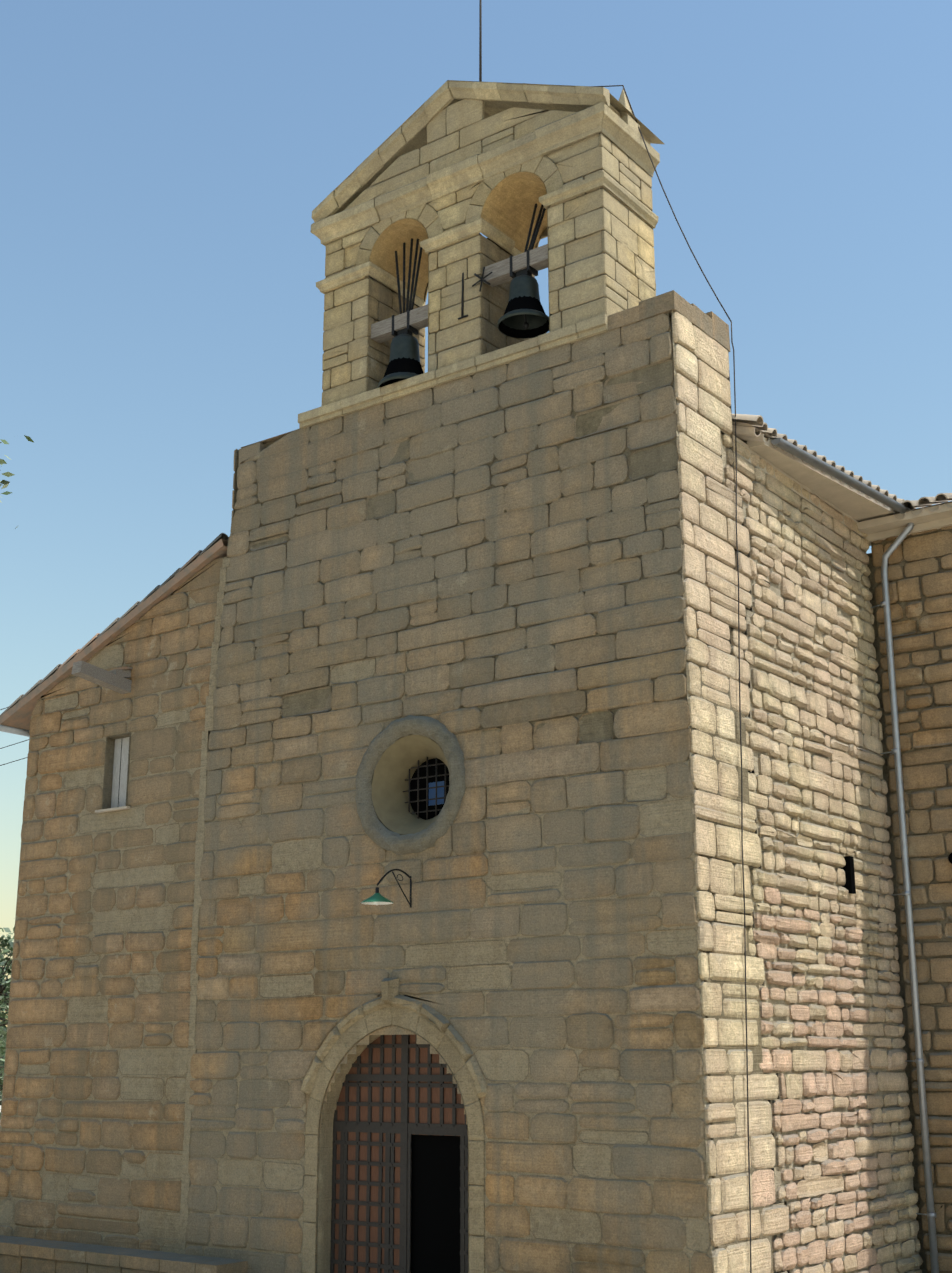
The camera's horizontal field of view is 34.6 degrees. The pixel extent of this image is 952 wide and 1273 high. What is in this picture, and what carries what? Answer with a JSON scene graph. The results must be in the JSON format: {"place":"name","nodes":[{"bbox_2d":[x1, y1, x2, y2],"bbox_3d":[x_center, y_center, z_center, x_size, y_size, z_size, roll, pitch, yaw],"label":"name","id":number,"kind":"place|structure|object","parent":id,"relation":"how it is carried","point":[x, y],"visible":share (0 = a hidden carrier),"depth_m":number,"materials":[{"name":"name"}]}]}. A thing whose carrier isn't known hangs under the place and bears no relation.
{"place":"outdoors","nodes":[
{"label":"outdoors","id":0,"kind":"place"},
{"bbox_2d":[0,1026,6,1082],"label":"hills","id":1,"kind":"structure","parent":0,"point":[2,1039],"depth_m":147.96,"materials":[{"name":"green plant"}]},
{"bbox_2d":[0,707,28,765],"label":"overhead wires","id":2,"kind":"object","parent":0,"point":[10,745],"depth_m":44.49,"materials":[{"name":"black metal"}]},
{"bbox_2d":[0,0,951,1026],"label":"sky","id":3,"kind":"structure","parent":0,"point":[165,165],"materials":[{"name":"blue"}]},
{"bbox_2d":[871,526,951,1272],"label":"chapel","id":4,"kind":"structure","parent":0,"point":[920,577],"depth_m":18.76,"materials":[{"name":"stone"}]},
{"bbox_2d":[856,493,951,542],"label":"roof eave","id":5,"kind":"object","parent":4,"relation":"on","point":[938,515],"depth_m":19.42,"materials":[{"name":"beige stone"}]},
{"label":"ground","id":6,"kind":"structure","parent":0,"visible":0},
{"bbox_2d":[0,918,14,1115],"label":"tree","id":7,"kind":"object","parent":6,"relation":"on","point":[6,962],"visible":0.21,"depth_m":28.21,"materials":[{"name":"green plant"}]},
{"bbox_2d":[0,435,33,528],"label":"tree","id":8,"kind":"object","parent":6,"relation":"on","point":[7,474],"visible":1,"depth_m":11.41,"materials":[{"name":"green plant"}]},
{"bbox_2d":[0,556,226,1252],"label":"side building wall","id":9,"kind":"structure","parent":6,"relation":"on","point":[92,1119],"depth_m":19.52,"materials":[{"name":"stone"}]},
{"bbox_2d":[71,661,132,693],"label":"roof beam","id":10,"kind":"structure","parent":9,"relation":"attached to","point":[117,680],"depth_m":19.98,"materials":[{"name":"grey wood"}]},
{"bbox_2d":[95,732,130,812],"bbox_3d":[-4.682,1.800,20.137,0.620,1.018,0.250,-11,-19,35],"label":"annex window","id":11,"kind":"structure","parent":9,"relation":"attached to","point":[116,773],"depth_m":20.23,"materials":[{"name":"white wood"}]},
{"bbox_2d":[0,533,228,736],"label":"annex roof","id":12,"kind":"structure","parent":9,"relation":"on","point":[15,716],"depth_m":20.71,"materials":[{"name":"tile"}]},
{"bbox_2d":[0,1235,247,1272],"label":"bench","id":13,"kind":"object","parent":6,"relation":"on","point":[24,1255],"visible":0.94,"depth_m":17.84,"materials":[{"name":"stone"}]},
{"bbox_2d":[330,1034,467,1272],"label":"door","id":14,"kind":"structure","parent":6,"relation":"on","point":[399,1201],"depth_m":16.37,"materials":[{"name":"brown wood"}]},
{"bbox_2d":[185,313,712,1272],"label":"facade","id":15,"kind":"structure","parent":6,"relation":"on","point":[491,559],"depth_m":16.64,"materials":[{"name":"stone"}]},
{"bbox_2d":[178,557,229,1253],"bbox_3d":[-3.295,3.290,18.566,0.393,8.860,0.020,-11,-19,35],"label":"seam","id":16,"kind":"object","parent":15,"relation":"attached to","point":[195,956],"visible":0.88,"depth_m":18.64,"materials":[{"name":"beige stone"}]},
{"bbox_2d":[231,449,238,534],"bbox_3d":[-2.787,-1.481,20.274,0.057,1.751,1.250,-11,-19,35],"label":"wall edge","id":17,"kind":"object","parent":15,"relation":"attached to","point":[236,466],"depth_m":19.90,"materials":[{"name":"stone"}]},
{"bbox_2d":[361,869,411,907],"bbox_3d":[-0.931,2.696,16.439,0.350,0.419,0.754,-11,-19,35],"label":"lamp","id":18,"kind":"object","parent":15,"relation":"attached to","point":[377,898],"visible":1,"depth_m":16.34,"materials":[{"name":"teal metal"}]},
{"bbox_2d":[301,978,486,1272],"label":"arch door","id":19,"kind":"structure","parent":15,"relation":"attached to","point":[354,1033],"depth_m":16.55,"materials":[{"name":"beige stone"}]},
{"bbox_2d":[355,694,483,862],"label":"round window","id":20,"kind":"structure","parent":15,"relation":"attached to","point":[415,787],"depth_m":17.27,"materials":[{"name":"stone"}]},
{"bbox_2d":[298,314,607,428],"bbox_3d":[-0.061,-2.959,18.480,4.542,0.177,1.232,-11,-19,35],"label":"stone ledge","id":21,"kind":"object","parent":15,"relation":"on","point":[586,328],"visible":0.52,"depth_m":17.88,"materials":[{"name":"beige stone"}]},
{"bbox_2d":[310,80,663,355],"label":"gable trim","id":22,"kind":"structure","parent":15,"relation":"on","point":[504,220],"depth_m":18.58,"materials":[{"name":"beige stone"}]},
{"bbox_2d":[322,255,381,390],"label":"gable side","id":23,"kind":"structure","parent":22,"relation":"on","point":[323,360],"depth_m":19.62,"materials":[{"name":"stone"}]},
{"bbox_2d":[366,278,424,390],"bbox_3d":[-1.011,-3.614,19.434,0.043,1.612,1.150,-11,-19,35],"label":"arch opening reveal","id":24,"kind":"object","parent":22,"relation":"on","point":[383,302],"visible":0.33,"depth_m":19.21,"materials":[{"name":"stone"}]},
{"bbox_2d":[370,238,427,387],"bbox_3d":[-0.887,-3.984,18.899,0.659,2.121,1.045,7,-17,-24],"label":"bell","id":25,"kind":"object","parent":22,"relation":"attached to","point":[400,329],"visible":0.75,"depth_m":18.70,"materials":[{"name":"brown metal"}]},
{"bbox_2d":[345,99,575,209],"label":"pediment wall","id":26,"kind":"structure","parent":22,"relation":"on","point":[461,130],"depth_m":18.78,"materials":[{"name":"beige stone"}]},
{"bbox_2d":[321,133,606,405],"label":"gable front","id":27,"kind":"structure","parent":22,"relation":"on","point":[577,285],"depth_m":18.17,"materials":[{"name":"stone"}]},
{"bbox_2d":[355,156,564,266],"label":"arch stones","id":28,"kind":"object","parent":27,"relation":"attached to","point":[545,170],"visible":0.71,"depth_m":18.36,"materials":[{"name":"beige stone"}]},
{"bbox_2d":[458,204,548,338],"bbox_3d":[0.397,-4.399,17.916,1.322,1.795,0.640,-3,-15,9],"label":"bell","id":29,"kind":"object","parent":22,"relation":"attached to","point":[524,316],"visible":0.94,"depth_m":17.81,"materials":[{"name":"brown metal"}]},
{"bbox_2d":[479,235,534,354],"bbox_3d":[0.390,-3.891,18.441,0.041,1.612,1.150,-11,-19,35],"label":"arch opening reveal","id":30,"kind":"object","parent":22,"relation":"on","point":[494,301],"visible":0.46,"depth_m":18.18,"materials":[{"name":"stone"}]},
{"bbox_2d":[382,188,655,368],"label":"gable","id":31,"kind":"structure","parent":22,"relation":"on","point":[544,234],"depth_m":19.51,"materials":[{"name":"stone"}]},
{"bbox_2d":[599,133,655,315],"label":"belfry side wall","id":32,"kind":"structure","parent":22,"relation":"on","point":[627,234],"depth_m":17.51,"materials":[{"name":"stone"}]},
{"bbox_2d":[619,89,639,134],"bbox_3d":[0.070,-5.865,19.212,4.410,0.630,0.280,-11,-19,35],"label":"acroterion","id":33,"kind":"object","parent":22,"relation":"on","point":[628,119],"visible":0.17,"depth_m":17.93,"materials":[{"name":"stone"}]},
{"bbox_2d":[209,315,925,1272],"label":"stone wall","id":34,"kind":"structure","parent":6,"relation":"on","point":[739,735],"depth_m":15.99,"materials":[{"name":"beige stone"}]},
{"bbox_2d":[238,290,735,492],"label":"block caps","id":35,"kind":"object","parent":34,"relation":"on","point":[712,325],"visible":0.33,"depth_m":16.69,"materials":[{"name":"stone"}]},
{"bbox_2d":[727,414,912,545],"bbox_3d":[2.770,-2.216,19.659,4.381,1.706,4.130,-11,-19,35],"label":"roof eave","id":36,"kind":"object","parent":34,"relation":"on","point":[755,435],"depth_m":18.24,"materials":[{"name":"tile"}]},
{"bbox_2d":[479,0,751,1272],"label":"lightning rod","id":37,"kind":"object","parent":6,"relation":"on","point":[737,574],"visible":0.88,"depth_m":16.21,"materials":[{"name":"metal"}]},
{"bbox_2d":[671,310,788,1272],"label":"corner quoins","id":38,"kind":"object","parent":6,"relation":"on","point":[707,498],"visible":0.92,"depth_m":15.29,"materials":[{"name":"stone"}]},
{"bbox_2d":[721,434,922,1272],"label":"rubble","id":39,"kind":"object","parent":6,"relation":"on","point":[825,949],"visible":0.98,"depth_m":17.12,"materials":[{"name":"stone"}]},
{"bbox_2d":[841,853,951,893],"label":"dark holes","id":40,"kind":"object","parent":39,"relation":"attached to","point":[848,869],"visible":0.77,"depth_m":17.57,"materials":[{"name":"black"}]},
{"bbox_2d":[771,438,938,1272],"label":"gutter","id":41,"kind":"object","parent":6,"relation":"on","point":[811,459],"visible":0.92,"depth_m":18.37,"materials":[{"name":"metal"}]}
]}

